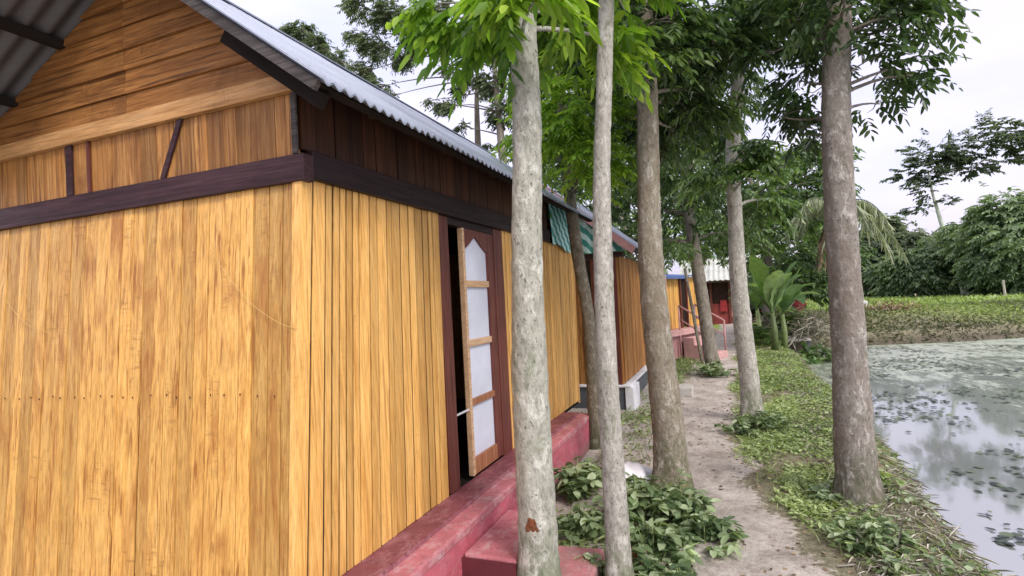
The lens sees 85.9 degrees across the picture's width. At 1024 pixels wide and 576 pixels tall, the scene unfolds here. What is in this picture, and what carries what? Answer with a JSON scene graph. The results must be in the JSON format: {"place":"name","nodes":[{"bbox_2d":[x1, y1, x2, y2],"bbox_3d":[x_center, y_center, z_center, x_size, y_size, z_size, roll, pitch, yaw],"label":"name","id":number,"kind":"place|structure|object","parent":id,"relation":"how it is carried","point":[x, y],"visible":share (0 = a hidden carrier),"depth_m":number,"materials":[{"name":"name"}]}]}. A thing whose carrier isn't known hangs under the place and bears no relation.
{"place":"outdoors","nodes":[
{"label":"outdoors","id":0,"kind":"place"},
{"bbox_2d":[229,0,1023,274],"label":"sky","id":1,"kind":"structure","parent":0,"point":[993,77],"materials":[{"name":"white"}]},
{"bbox_2d":[556,356,697,574],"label":"grass","id":2,"kind":"structure","parent":0,"point":[560,541],"depth_m":6.02,"materials":[{"name":"green plant"}]},
{"bbox_2d":[555,295,1023,575],"bbox_3d":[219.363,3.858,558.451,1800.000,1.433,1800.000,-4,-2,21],"label":"ground","id":3,"kind":"structure","parent":0,"point":[759,518],"depth_m":4.60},
{"bbox_2d":[0,0,604,575],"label":"cottage","id":4,"kind":"structure","parent":3,"relation":"on","point":[174,400],"depth_m":2.76,"materials":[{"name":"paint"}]},
{"bbox_2d":[2,294,48,332],"bbox_3d":[-2.679,0.133,3.023,0.457,0.240,0.006,-4,-2,24],"label":"string","id":5,"kind":"object","parent":4,"relation":"attached to","point":[19,317],"visible":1,"depth_m":3.03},
{"bbox_2d":[209,249,296,328],"bbox_3d":[-1.153,-0.003,2.427,0.518,0.382,0.008,-4,-2,24],"label":"string","id":6,"kind":"object","parent":4,"relation":"attached to","point":[245,297],"visible":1,"depth_m":2.43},
{"bbox_2d":[457,228,502,475],"bbox_3d":[-0.263,0.440,3.979,0.048,1.721,0.746,-4,-2,21],"label":"door","id":7,"kind":"structure","parent":4,"relation":"in","point":[475,249],"depth_m":4.04,"materials":[{"name":"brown wood"}]},
{"bbox_2d":[278,19,356,73],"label":"tree","id":8,"kind":"object","parent":3,"relation":"on","point":[305,35],"visible":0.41,"depth_m":19.94,"materials":[{"name":"green plant"}]},
{"bbox_2d":[333,0,480,145],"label":"tree","id":9,"kind":"object","parent":3,"relation":"on","point":[381,16],"visible":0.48,"depth_m":14.76,"materials":[{"name":"green plant"}]},
{"bbox_2d":[419,14,511,163],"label":"tree","id":10,"kind":"object","parent":3,"relation":"on","point":[489,89],"visible":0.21,"depth_m":12.21,"materials":[{"name":"green plant"}]},
{"bbox_2d":[385,0,702,575],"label":"tree","id":11,"kind":"object","parent":3,"relation":"on","point":[513,37],"visible":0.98,"depth_m":2.82,"materials":[{"name":"dark green leaf"},{"name":"brown-grey bark"}]},
{"bbox_2d":[553,456,601,502],"bbox_3d":[0.526,1.493,4.321,0.560,0.330,0.486,-2,-2,-45],"label":"leafy weed","id":12,"kind":"object","parent":3,"relation":"on","point":[577,481],"visible":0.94,"depth_m":4.21,"materials":[{"name":"green plant"}]},
{"bbox_2d":[512,166,647,410],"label":"cottage","id":13,"kind":"structure","parent":3,"relation":"on","point":[631,366],"depth_m":7.73,"materials":[{"name":"paint"}]},
{"bbox_2d":[586,260,591,296],"bbox_3d":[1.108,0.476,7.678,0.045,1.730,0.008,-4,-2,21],"label":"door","id":14,"kind":"structure","parent":13,"relation":"in","point":[587,261],"depth_m":7.69,"materials":[{"name":"brown wood"}]},
{"bbox_2d":[556,503,604,544],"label":"leafy weed","id":15,"kind":"object","parent":3,"relation":"on","point":[584,522],"visible":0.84,"depth_m":3.57,"materials":[{"name":"green plant"}]},
{"bbox_2d":[486,46,679,449],"bbox_3d":[0.474,-0.922,5.298,1.594,5.253,2.160,-2,-2,-42],"label":"tree","id":16,"kind":"object","parent":3,"relation":"on","point":[566,136],"visible":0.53,"depth_m":4.93,"materials":[{"name":"green plant"}]},
{"bbox_2d":[491,79,680,260],"bbox_3d":[4.085,-4.862,27.474,8.880,13.860,8.937,-4,-2,21],"label":"tree","id":17,"kind":"object","parent":3,"relation":"on","point":[590,206],"visible":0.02,"depth_m":27.09,"materials":[{"name":"green plant"}]},
{"bbox_2d":[503,71,676,253],"bbox_3d":[1.937,-2.530,13.263,4.610,8.714,2.764,-4,-2,21],"label":"tree","id":18,"kind":"object","parent":3,"relation":"on","point":[617,212],"visible":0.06,"depth_m":13.16,"materials":[{"name":"green plant"}]},
{"bbox_2d":[574,551,633,575],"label":"leafy weed","id":19,"kind":"object","parent":3,"relation":"on","point":[588,556],"visible":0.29,"depth_m":3.03,"materials":[{"name":"green plant"}]},
{"bbox_2d":[546,0,697,575],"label":"tree","id":20,"kind":"object","parent":3,"relation":"on","point":[618,554],"visible":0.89,"depth_m":2.92,"materials":[{"name":"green plant"}]},
{"bbox_2d":[592,472,682,524],"bbox_3d":[0.877,1.454,3.804,0.632,0.346,0.618,-4,-2,21],"label":"leafy weed","id":21,"kind":"object","parent":3,"relation":"on","point":[639,495],"visible":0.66,"depth_m":3.69,"materials":[{"name":"green plant"}]},
{"bbox_2d":[624,461,651,483],"bbox_3d":[0.985,1.533,4.534,0.440,0.179,0.324,-4,-2,21],"label":"sack","id":22,"kind":"object","parent":3,"relation":"on","point":[639,470],"visible":0.2,"depth_m":4.46,"materials":[{"name":"white plastic"}]},
{"bbox_2d":[594,518,702,575],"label":"leafy weed","id":23,"kind":"object","parent":3,"relation":"on","point":[656,542],"visible":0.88,"depth_m":3.17,"materials":[{"name":"green plant"}]},
{"bbox_2d":[549,133,752,268],"bbox_3d":[3.996,-1.703,17.311,7.622,7.065,3.890,-3,-1,7],"label":"tree","id":24,"kind":"object","parent":3,"relation":"on","point":[631,257],"visible":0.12,"depth_m":16.60,"materials":[{"name":"green plant"}]},
{"bbox_2d":[634,558,696,575],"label":"leafy weed","id":25,"kind":"object","parent":3,"relation":"on","point":[663,570],"visible":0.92,"depth_m":2.98,"materials":[{"name":"green plant"}]},
{"bbox_2d":[551,0,787,375],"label":"tree","id":26,"kind":"object","parent":3,"relation":"on","point":[691,243],"visible":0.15,"depth_m":10.18,"materials":[{"name":"green plant"}]},
{"bbox_2d":[646,469,721,524],"bbox_3d":[1.121,1.439,3.775,0.478,0.336,0.528,-3,-1,-14],"label":"leafy weed","id":27,"kind":"object","parent":3,"relation":"on","point":[694,503],"visible":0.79,"depth_m":3.68,"materials":[{"name":"green plant"}]},
{"bbox_2d":[548,0,822,496],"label":"tree","id":28,"kind":"object","parent":3,"relation":"on","point":[695,60],"visible":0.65,"depth_m":4.34,"materials":[{"name":"green plant"}]},
{"bbox_2d":[679,384,693,397],"bbox_3d":[2.571,1.566,8.333,0.330,0.168,0.370,-4,-2,21],"label":"concrete block","id":29,"kind":"object","parent":3,"relation":"on","point":[686,390],"depth_m":8.16,"materials":[{"name":"grey concrete"}]},
{"bbox_2d":[683,268,703,364],"bbox_3d":[3.801,0.610,11.505,0.066,2.114,1.104,-3,-1,4],"label":"bamboo pole","id":30,"kind":"object","parent":3,"relation":"on","point":[693,317],"visible":0.9,"depth_m":11.48,"materials":[{"name":"brown plant"}]},
{"bbox_2d":[665,274,727,360],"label":"cottage","id":31,"kind":"structure","parent":3,"relation":"on","point":[683,333],"depth_m":12.99,"materials":[{"name":"wood"}]},
{"bbox_2d":[681,279,686,325],"bbox_3d":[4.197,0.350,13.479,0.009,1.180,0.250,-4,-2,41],"label":"door","id":32,"kind":"structure","parent":31,"relation":"in","point":[682,280],"depth_m":13.50,"materials":[{"name":"wood"}]},
{"bbox_2d":[615,107,780,265],"bbox_3d":[9.687,-4.864,31.383,9.269,13.449,10.196,-2,-2,-33],"label":"tree","id":33,"kind":"object","parent":3,"relation":"on","point":[682,231],"visible":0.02,"depth_m":30.07,"materials":[{"name":"green plant"}]},
{"bbox_2d":[669,509,749,559],"bbox_3d":[1.178,1.500,3.398,0.537,0.190,0.515,-4,-2,21],"label":"leafy weed","id":34,"kind":"object","parent":3,"relation":"on","point":[695,525],"visible":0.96,"depth_m":3.36,"materials":[{"name":"green plant"}]},
{"bbox_2d":[691,360,737,376],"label":"leafy weed","id":35,"kind":"object","parent":3,"relation":"on","point":[712,370],"visible":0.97,"depth_m":9.90,"materials":[{"name":"green plant"}]},
{"bbox_2d":[679,255,760,324],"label":"shed","id":36,"kind":"structure","parent":3,"relation":"on","point":[718,282],"depth_m":25.30,"materials":[{"name":"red metal"}]},
{"bbox_2d":[714,418,766,436],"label":"leafy weed","id":37,"kind":"object","parent":3,"relation":"on","point":[740,430],"visible":0.88,"depth_m":5.93,"materials":[{"name":"green plant"}]},
{"bbox_2d":[658,0,860,421],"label":"tree","id":38,"kind":"object","parent":3,"relation":"on","point":[739,166],"visible":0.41,"depth_m":6.37,"materials":[{"name":"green plant"}]},
{"bbox_2d":[732,410,793,429],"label":"leafy weed","id":39,"kind":"object","parent":3,"relation":"on","point":[765,419],"visible":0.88,"depth_m":6.04,"materials":[{"name":"green plant"}]},
{"bbox_2d":[728,276,800,326],"bbox_3d":[7.093,0.526,16.072,1.861,2.138,1.946,-3,-1,-11],"label":"banana plant","id":40,"kind":"object","parent":3,"relation":"on","point":[754,300],"visible":0.4,"depth_m":15.90,"materials":[{"name":"green plant"}]},
{"bbox_2d":[752,322,781,344],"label":"leafy weed","id":41,"kind":"object","parent":3,"relation":"on","point":[758,332],"visible":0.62,"depth_m":14.38,"materials":[{"name":"green plant"}]},
{"bbox_2d":[579,369,971,575],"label":"leaf litter","id":42,"kind":"object","parent":3,"relation":"on","point":[826,569],"visible":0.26,"depth_m":4.73,"materials":[{"name":"plant"}]},
{"bbox_2d":[748,255,803,350],"bbox_3d":[6.206,0.378,13.191,1.300,2.355,1.318,-3,-1,-15],"label":"banana plant","id":43,"kind":"object","parent":3,"relation":"on","point":[771,287],"visible":0.91,"depth_m":12.97,"materials":[{"name":"green plant"}]},
{"bbox_2d":[731,301,830,349],"bbox_3d":[8.358,1.163,16.567,3.256,1.698,3.564,-4,-2,21],"label":"brush pile","id":44,"kind":"object","parent":3,"relation":"on","point":[813,326],"visible":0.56,"depth_m":16.06,"materials":[{"name":"plant"}]},
{"bbox_2d":[792,300,808,310],"bbox_3d":[8.943,0.479,17.114,0.539,0.454,0.470,-4,-2,21],"label":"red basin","id":45,"kind":"object","parent":44,"relation":"on","point":[796,303],"visible":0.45,"depth_m":16.96,"materials":[{"name":"plastic"}]},
{"bbox_2d":[748,268,819,347],"bbox_3d":[6.848,0.552,13.922,1.474,2.140,1.922,-4,-2,41],"label":"banana plant","id":46,"kind":"object","parent":3,"relation":"on","point":[790,296],"visible":0.61,"depth_m":13.95,"materials":[{"name":"green plant"}]},
{"bbox_2d":[707,138,864,332],"bbox_3d":[7.660,-1.539,15.934,4.204,6.197,3.184,-2,-2,-28],"label":"tree","id":47,"kind":"object","parent":3,"relation":"on","point":[807,261],"visible":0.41,"depth_m":15.65,"materials":[{"name":"green plant"}]},
{"bbox_2d":[761,306,810,336],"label":"leafy weed","id":48,"kind":"object","parent":3,"relation":"on","point":[789,317],"visible":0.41,"depth_m":16.17,"materials":[{"name":"green plant"}]},
{"bbox_2d":[695,169,877,321],"bbox_3d":[9.366,-1.532,19.185,5.876,6.182,4.478,-4,-2,21],"label":"tree","id":49,"kind":"object","parent":3,"relation":"on","point":[814,285],"visible":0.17,"depth_m":18.04,"materials":[{"name":"green plant"}]},
{"bbox_2d":[665,230,921,299],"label":"undergrowth","id":50,"kind":"object","parent":3,"relation":"on","point":[816,295],"visible":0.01,"depth_m":39.24,"materials":[{"name":"plant"}]},
{"bbox_2d":[780,336,810,353],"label":"concrete slab","id":51,"kind":"structure","parent":3,"relation":"on","point":[808,341],"depth_m":15.75,"materials":[{"name":"concrete"}]},
{"bbox_2d":[746,144,865,302],"bbox_3d":[14.306,-3.198,27.974,5.605,8.390,6.200,-2,-2,-34],"label":"tree","id":52,"kind":"object","parent":3,"relation":"on","point":[817,186],"visible":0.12,"depth_m":26.79,"materials":[{"name":"green plant"}]},
{"bbox_2d":[797,340,831,363],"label":"leafy weed","id":53,"kind":"object","parent":3,"relation":"on","point":[812,357],"visible":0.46,"depth_m":14.17,"materials":[{"name":"green plant"}]},
{"bbox_2d":[807,480,843,502],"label":"leafy weed","id":54,"kind":"object","parent":3,"relation":"on","point":[821,490],"visible":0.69,"depth_m":3.87,"materials":[{"name":"green plant"}]},
{"bbox_2d":[783,197,909,273],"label":"palm tree","id":55,"kind":"object","parent":3,"relation":"on","point":[868,217],"visible":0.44,"depth_m":13.35,"materials":[{"name":"green plant"}]},
{"bbox_2d":[724,0,980,509],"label":"tree","id":56,"kind":"object","parent":3,"relation":"on","point":[856,473],"visible":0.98,"depth_m":3.81,"materials":[{"name":"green plant"}]},
{"bbox_2d":[819,213,910,295],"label":"tree","id":57,"kind":"object","parent":3,"relation":"on","point":[895,222],"visible":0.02,"depth_m":37.99,"materials":[{"name":"green plant"}]},
{"bbox_2d":[821,512,922,556],"bbox_3d":[2.017,1.417,3.189,0.529,0.180,0.440,-2,-2,-24],"label":"leafy weed","id":58,"kind":"object","parent":3,"relation":"on","point":[876,529],"visible":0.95,"depth_m":3.15,"materials":[{"name":"green plant"}]},
{"bbox_2d":[758,347,1017,575],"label":"dry straw","id":59,"kind":"object","parent":3,"relation":"on","point":[908,487],"visible":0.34,"depth_m":3.57,"materials":[{"name":"beige plant"}]},
{"bbox_2d":[879,468,906,490],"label":"leafy weed","id":60,"kind":"object","parent":3,"relation":"on","point":[885,476],"visible":0.61,"depth_m":4.05,"materials":[{"name":"green plant"}]},
{"bbox_2d":[859,220,935,296],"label":"tree","id":61,"kind":"object","parent":3,"relation":"on","point":[906,241],"visible":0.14,"depth_m":36.19,"materials":[{"name":"green plant"}]},
{"bbox_2d":[864,294,938,312],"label":"hedge","id":62,"kind":"object","parent":3,"relation":"on","point":[888,306],"visible":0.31,"depth_m":20.03,"materials":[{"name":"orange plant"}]},
{"bbox_2d":[808,384,999,575],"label":"bank vine","id":63,"kind":"object","parent":3,"relation":"on","point":[907,551],"visible":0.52,"depth_m":3.00,"materials":[{"name":"green plant"}]},
{"bbox_2d":[801,297,1023,346],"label":"bank weeds","id":64,"kind":"object","parent":3,"relation":"on","point":[1009,302],"visible":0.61,"depth_m":18.51,"materials":[{"name":"green plant"}]},
{"bbox_2d":[861,242,970,298],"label":"tree","id":65,"kind":"object","parent":3,"relation":"on","point":[921,274],"visible":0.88,"depth_m":32.16,"materials":[{"name":"green plant"}]},
{"bbox_2d":[920,222,955,247],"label":"tree","id":66,"kind":"object","parent":3,"relation":"on","point":[941,231],"visible":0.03,"depth_m":38.56,"materials":[{"name":"green plant"}]},
{"bbox_2d":[879,108,1023,294],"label":"feathery tree","id":67,"kind":"object","parent":3,"relation":"on","point":[953,157],"visible":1,"depth_m":30.87,"materials":[{"name":"green plant"}]},
{"bbox_2d":[915,195,1022,293],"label":"tree","id":68,"kind":"object","parent":3,"relation":"on","point":[938,245],"visible":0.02,"depth_m":32.18,"materials":[{"name":"green plant"}]},
{"bbox_2d":[927,181,1023,295],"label":"tree","id":69,"kind":"object","parent":3,"relation":"on","point":[991,254],"visible":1,"depth_m":27.47,"materials":[{"name":"green plant"}]},
{"bbox_2d":[1002,280,1006,295],"bbox_3d":[23.479,0.086,26.234,0.160,0.956,0.120,-4,-2,21],"label":"post","id":70,"kind":"object","parent":3,"relation":"on","point":[1003,286],"visible":0.65,"depth_m":26.20,"materials":[{"name":"wood"}]},
{"bbox_2d":[724,338,1001,575],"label":"grass","id":71,"kind":"structure","parent":0,"point":[815,514],"depth_m":5.24,"materials":[{"name":"green plant"}]},
{"bbox_2d":[785,292,1023,313],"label":"field grass","id":72,"kind":"structure","parent":0,"point":[950,297],"depth_m":25.32,"materials":[{"name":"green plant"}]},
{"bbox_2d":[795,338,1023,575],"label":"pond water","id":73,"kind":"structure","parent":0,"point":[935,451],"depth_m":7.19,"materials":[{"name":"grey liquid"}]},
{"bbox_2d":[814,344,1023,555],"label":"floating leaves","id":74,"kind":"object","parent":73,"relation":"on","point":[1000,539],"visible":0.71,"depth_m":8.05,"materials":[{"name":"green plant"}]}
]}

